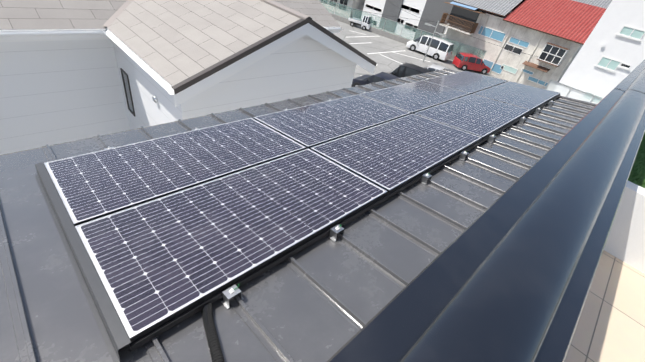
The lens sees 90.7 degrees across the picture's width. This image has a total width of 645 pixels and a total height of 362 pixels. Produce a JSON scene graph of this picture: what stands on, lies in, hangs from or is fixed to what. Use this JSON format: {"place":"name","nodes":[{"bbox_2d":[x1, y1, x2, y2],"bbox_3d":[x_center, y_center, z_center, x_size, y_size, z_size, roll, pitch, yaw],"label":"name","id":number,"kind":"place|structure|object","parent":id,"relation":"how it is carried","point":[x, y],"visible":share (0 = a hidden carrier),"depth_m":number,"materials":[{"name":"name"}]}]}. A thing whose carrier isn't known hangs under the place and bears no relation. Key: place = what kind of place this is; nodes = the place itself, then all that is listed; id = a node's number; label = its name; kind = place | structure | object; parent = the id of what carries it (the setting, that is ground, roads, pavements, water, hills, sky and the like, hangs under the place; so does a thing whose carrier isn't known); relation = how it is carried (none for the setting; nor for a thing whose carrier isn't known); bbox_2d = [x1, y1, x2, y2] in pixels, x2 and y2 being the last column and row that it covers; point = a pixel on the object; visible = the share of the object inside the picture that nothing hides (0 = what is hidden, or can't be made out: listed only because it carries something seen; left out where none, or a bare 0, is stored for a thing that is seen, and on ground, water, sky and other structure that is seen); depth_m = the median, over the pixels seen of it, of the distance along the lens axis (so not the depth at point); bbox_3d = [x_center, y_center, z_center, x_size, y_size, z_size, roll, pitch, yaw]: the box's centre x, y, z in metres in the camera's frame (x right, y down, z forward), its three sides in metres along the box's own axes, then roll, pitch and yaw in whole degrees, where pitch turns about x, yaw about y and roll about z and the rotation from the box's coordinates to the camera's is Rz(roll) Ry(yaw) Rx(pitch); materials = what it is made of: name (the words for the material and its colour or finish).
{"place":"outdoors","nodes":[
{"label":"outdoors","id":0,"kind":"place"},
{"bbox_2d":[0,35,356,154],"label":"neighbour house walls","id":1,"kind":"structure","parent":0,"point":[55,92],"depth_m":7.05,"materials":[{"name":"white paint"}]},
{"bbox_2d":[120,68,134,116],"bbox_3d":[-4.699,-2.131,7.711,0.035,1.060,0.420,-24,50,-39],"label":"slit window","id":2,"kind":"structure","parent":1,"relation":"in","point":[127,88],"depth_m":7.68,"materials":[{"name":"black glass"}]},
{"bbox_2d":[152,95,157,102],"bbox_3d":[-3.368,-1.647,6.410,0.090,0.150,0.150,-24,50,-39],"label":"wall lamp","id":3,"kind":"object","parent":1,"relation":"attached to","point":[155,98],"visible":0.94,"depth_m":6.37,"materials":[{"name":"silver metal"}]},
{"bbox_2d":[0,0,352,86],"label":"slate roof","id":4,"kind":"object","parent":1,"relation":"on","point":[171,43],"visible":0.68,"depth_m":6.18,"materials":[{"name":"beige tile"}]},
{"bbox_2d":[0,0,376,106],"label":"roof trim","id":5,"kind":"structure","parent":4,"relation":"attached to","point":[203,80],"depth_m":5.84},
{"bbox_2d":[320,0,364,16],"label":"house","id":6,"kind":"structure","parent":0,"point":[358,4],"depth_m":43.56,"materials":[{"name":"beige paint"}]},
{"bbox_2d":[326,8,508,81],"bbox_3d":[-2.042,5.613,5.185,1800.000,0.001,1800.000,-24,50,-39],"label":"ground","id":7,"kind":"structure","parent":0,"point":[365,46],"depth_m":32.81,"materials":[{"name":"grey asphalt"}]},
{"bbox_2d":[348,16,372,29],"bbox_3d":[4.707,-19.415,38.719,2.907,1.540,1.530,26,39,17],"label":"pickup truck","id":8,"kind":"object","parent":7,"relation":"on","point":[365,24],"visible":0.73,"depth_m":38.23,"materials":[{"name":"white paint"}]},
{"bbox_2d":[351,72,398,86],"bbox_3d":[3.916,-6.429,21.534,3.832,1.547,1.990,30,40,21],"label":"navy hatchback","id":9,"kind":"object","parent":7,"relation":"on","point":[369,79],"visible":0.33,"depth_m":21.11,"materials":[{"name":"black paint"}]},
{"bbox_2d":[349,31,428,63],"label":"parking line markings","id":10,"kind":"object","parent":7,"relation":"on","point":[381,52],"visible":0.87,"depth_m":32.51,"materials":[{"name":"white paint"}]},
{"bbox_2d":[330,13,455,59],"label":"car park boundary wall","id":11,"kind":"structure","parent":7,"relation":"on","point":[378,31],"depth_m":37.78,"materials":[{"name":"concrete"}]},
{"bbox_2d":[329,0,485,54],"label":"fence posts","id":12,"kind":"object","parent":11,"relation":"on","point":[410,26],"visible":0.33,"depth_m":35.95,"materials":[{"name":"silver metal"}]},
{"bbox_2d":[319,0,485,59],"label":"chain-link fence","id":13,"kind":"object","parent":12,"relation":"attached to","point":[389,25],"depth_m":37.06,"materials":[{"name":"teal"}]},
{"bbox_2d":[361,0,453,39],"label":"modern tile building","id":14,"kind":"structure","parent":7,"relation":"on","point":[432,10],"depth_m":38.25,"materials":[{"name":"white paint"}]},
{"bbox_2d":[389,62,432,77],"bbox_3d":[6.492,-7.603,23.663,3.432,1.793,1.800,29,39,19],"label":"black kei wagon","id":15,"kind":"object","parent":7,"relation":"on","point":[405,69],"visible":0.19,"depth_m":23.02,"materials":[{"name":"black paint"}]},
{"bbox_2d":[406,35,454,60],"bbox_3d":[11.474,-14.419,34.103,4.620,1.829,1.964,33,41,24],"label":"white minivan","id":16,"kind":"object","parent":7,"relation":"on","point":[441,49],"visible":1,"depth_m":33.30,"materials":[{"name":"white paint"}]},
{"bbox_2d":[423,21,445,61],"bbox_3d":[10.390,-13.324,30.610,0.240,3.816,2.400,-24,50,-39],"label":"utility pole","id":17,"kind":"object","parent":7,"relation":"on","point":[441,34],"visible":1,"depth_m":30.14,"materials":[{"name":"grey concrete"}]},
{"bbox_2d":[423,64,447,70],"bbox_3d":[8.891,-8.508,25.810,3.832,1.547,1.990,29,39,19],"label":"silver sedan","id":18,"kind":"object","parent":7,"relation":"on","point":[433,67],"visible":0.12,"depth_m":25.15,"materials":[{"name":"grey paint"}]},
{"bbox_2d":[452,53,490,73],"bbox_3d":[15.320,-12.026,32.519,3.525,1.423,1.831,6,37,-10],"label":"red hatchback","id":19,"kind":"object","parent":7,"relation":"on","point":[463,61],"visible":1,"depth_m":31.92,"materials":[{"name":"red paint"}]},
{"bbox_2d":[439,2,582,88],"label":"building","id":20,"kind":"structure","parent":7,"relation":"on","point":[554,58],"depth_m":31.29,"materials":[{"name":"beige paint"}]},
{"bbox_2d":[453,0,611,16],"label":"grey tile roofs","id":21,"kind":"structure","parent":20,"relation":"on","point":[503,8],"depth_m":31.74,"materials":[{"name":"tile"}]},
{"bbox_2d":[503,0,605,44],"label":"roof","id":22,"kind":"structure","parent":20,"relation":"on","point":[573,21],"depth_m":29.34,"materials":[{"name":"metal"}]},
{"bbox_2d":[322,1,536,56],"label":"overhead cables","id":23,"kind":"object","parent":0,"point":[433,21],"visible":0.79,"depth_m":29.79,"materials":[{"name":"black plastic"}]},
{"bbox_2d":[327,59,644,361],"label":"parapet coping","id":24,"kind":"object","parent":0,"point":[508,275],"visible":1,"depth_m":0.71,"materials":[{"name":"black metal"}]},
{"bbox_2d":[559,0,644,98],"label":"white building","id":25,"kind":"structure","parent":0,"point":[609,58],"depth_m":15.01,"materials":[{"name":"paint"}]},
{"bbox_2d":[545,80,601,102],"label":"balcony screen posts","id":26,"kind":"object","parent":25,"relation":"attached to","point":[574,89],"visible":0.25,"depth_m":15.42,"materials":[{"name":"silver metal"}]},
{"bbox_2d":[546,81,600,103],"bbox_3d":[14.103,-2.385,14.270,0.001,1.100,8.200,-24,50,-39],"label":"frosted balcony screen","id":27,"kind":"object","parent":26,"relation":"attached to","point":[562,90],"depth_m":15.57,"materials":[{"name":"white glass"}]},
{"bbox_3d":[2.270,3.855,3.812,12.500,6.000,3.107,-24,50,-39],"label":"house body","id":28,"kind":"object","parent":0,"visible":0},
{"bbox_2d":[564,250,644,361],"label":"tiled floor","id":29,"kind":"structure","parent":28,"relation":"on","point":[610,327],"depth_m":2.11,"materials":[{"name":"beige tile"}]},
{"bbox_2d":[603,181,644,273],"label":"wall","id":30,"kind":"structure","parent":28,"relation":"on","point":[625,242],"depth_m":2.51,"materials":[{"name":"white paint"}]},
{"bbox_2d":[628,132,644,187],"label":"balcony turf lawn","id":31,"kind":"structure","parent":28,"relation":"on","point":[637,171],"depth_m":4.15,"materials":[{"name":"green plant"}]},
{"bbox_3d":[-0.273,1.974,5.221,11.190,6.297,3.252,-24,50,-39],"label":"house roof side","id":32,"kind":"object","parent":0,"visible":0},
{"bbox_2d":[0,68,596,361],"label":"roof","id":33,"kind":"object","parent":32,"relation":"on","point":[325,299],"visible":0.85,"depth_m":1.98,"materials":[{"name":"paint"}]},
{"bbox_2d":[35,162,130,361],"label":"panel edge trim","id":34,"kind":"structure","parent":33,"relation":"on","point":[112,329],"depth_m":1.74,"materials":[{"name":"silver metal"}]},
{"bbox_2d":[202,303,224,361],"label":"cable conduit","id":35,"kind":"object","parent":33,"relation":"on","point":[214,346],"visible":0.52,"depth_m":1.53,"materials":[{"name":"black plastic"}]},
{"bbox_2d":[221,285,243,308],"bbox_3d":[-0.488,0.614,1.720,0.102,0.096,0.062,-24,42,-39],"label":"seam clamp","id":36,"kind":"object","parent":33,"relation":"on","point":[230,292],"visible":0.98,"depth_m":1.71,"materials":[{"name":"metal"}]},
{"bbox_2d":[75,95,559,350],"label":"mounting rails","id":37,"kind":"object","parent":33,"relation":"on","point":[146,338],"visible":0.19,"depth_m":1.98,"materials":[{"name":"black"}]},
{"bbox_2d":[44,118,305,225],"bbox_3d":[-1.215,-0.231,2.930,1.975,0.035,0.990,-24,42,-39],"label":"solar panel","id":38,"kind":"object","parent":37,"relation":"on","point":[91,186],"visible":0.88,"depth_m":2.70,"materials":[{"name":"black glass"}]},
{"bbox_2d":[75,149,387,342],"bbox_3d":[-0.504,0.200,2.339,1.975,0.035,0.990,-24,42,-39],"label":"solar panel","id":39,"kind":"object","parent":37,"relation":"on","point":[159,262],"visible":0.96,"depth_m":2.06,"materials":[{"name":"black glass"}]},
{"bbox_2d":[253,94,410,148],"bbox_3d":[0.208,-0.854,4.190,1.975,0.035,0.990,-24,42,-39],"label":"solar panel","id":40,"kind":"object","parent":37,"relation":"on","point":[310,126],"visible":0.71,"depth_m":4.02,"materials":[{"name":"blue glass"}]},
{"bbox_2d":[310,114,481,193],"bbox_3d":[0.919,-0.423,3.599,1.975,0.035,0.990,-24,42,-39],"label":"solar panel","id":41,"kind":"object","parent":37,"relation":"on","point":[391,156],"visible":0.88,"depth_m":3.40,"materials":[{"name":"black glass"}]},
{"bbox_2d":[359,80,469,113],"bbox_3d":[1.631,-1.476,5.449,1.975,0.035,0.990,-24,42,-39],"label":"solar panel","id":42,"kind":"object","parent":37,"relation":"on","point":[415,97],"visible":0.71,"depth_m":5.31,"materials":[{"name":"blue glass"}]},
{"bbox_2d":[423,71,507,93],"bbox_3d":[3.054,-2.099,6.709,1.975,0.035,0.990,-24,42,-39],"label":"solar panel","id":43,"kind":"object","parent":37,"relation":"on","point":[469,82],"visible":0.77,"depth_m":6.59,"materials":[{"name":"blue glass"}]},
{"bbox_2d":[414,94,530,138],"bbox_3d":[2.342,-1.046,4.859,1.975,0.035,0.990,-24,42,-39],"label":"solar panel","id":44,"kind":"object","parent":37,"relation":"on","point":[481,116],"visible":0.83,"depth_m":4.71,"materials":[{"name":"blue glass"}]},
{"bbox_2d":[473,81,559,111],"bbox_3d":[3.765,-1.669,6.119,1.975,0.035,0.990,-24,42,-39],"label":"solar panel","id":45,"kind":"object","parent":37,"relation":"on","point":[531,98],"visible":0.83,"depth_m":5.99,"materials":[{"name":"blue glass"}]},
{"bbox_2d":[328,225,343,241],"bbox_3d":[0.103,0.355,2.243,0.102,0.096,0.062,-24,42,-39],"label":"seam clamp","id":46,"kind":"object","parent":33,"relation":"on","point":[335,230],"visible":0.85,"depth_m":2.23,"materials":[{"name":"metal"}]},
{"bbox_2d":[420,173,431,184],"bbox_3d":[0.988,-0.033,3.027,0.102,0.096,0.062,-24,42,-39],"label":"seam clamp","id":47,"kind":"object","parent":33,"relation":"on","point":[425,177],"visible":0.92,"depth_m":3.01,"materials":[{"name":"metal"}]},
{"bbox_2d":[458,151,468,160],"bbox_3d":[1.579,-0.291,3.550,0.102,0.096,0.062,-24,42,-39],"label":"seam clamp","id":48,"kind":"object","parent":33,"relation":"on","point":[463,155],"visible":0.94,"depth_m":3.53,"materials":[{"name":"metal"}]},
{"bbox_2d":[487,134,495,142],"bbox_3d":[2.169,-0.550,4.073,0.102,0.096,0.062,-24,42,-39],"label":"seam clamp","id":49,"kind":"object","parent":33,"relation":"on","point":[491,138],"visible":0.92,"depth_m":4.06,"materials":[{"name":"metal"}]},
{"bbox_2d":[518,117,525,123],"bbox_3d":[3.055,-0.938,4.857,0.102,0.096,0.062,-24,42,-39],"label":"seam clamp","id":50,"kind":"object","parent":33,"relation":"on","point":[522,119],"visible":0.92,"depth_m":4.84,"materials":[{"name":"metal"}]}
]}

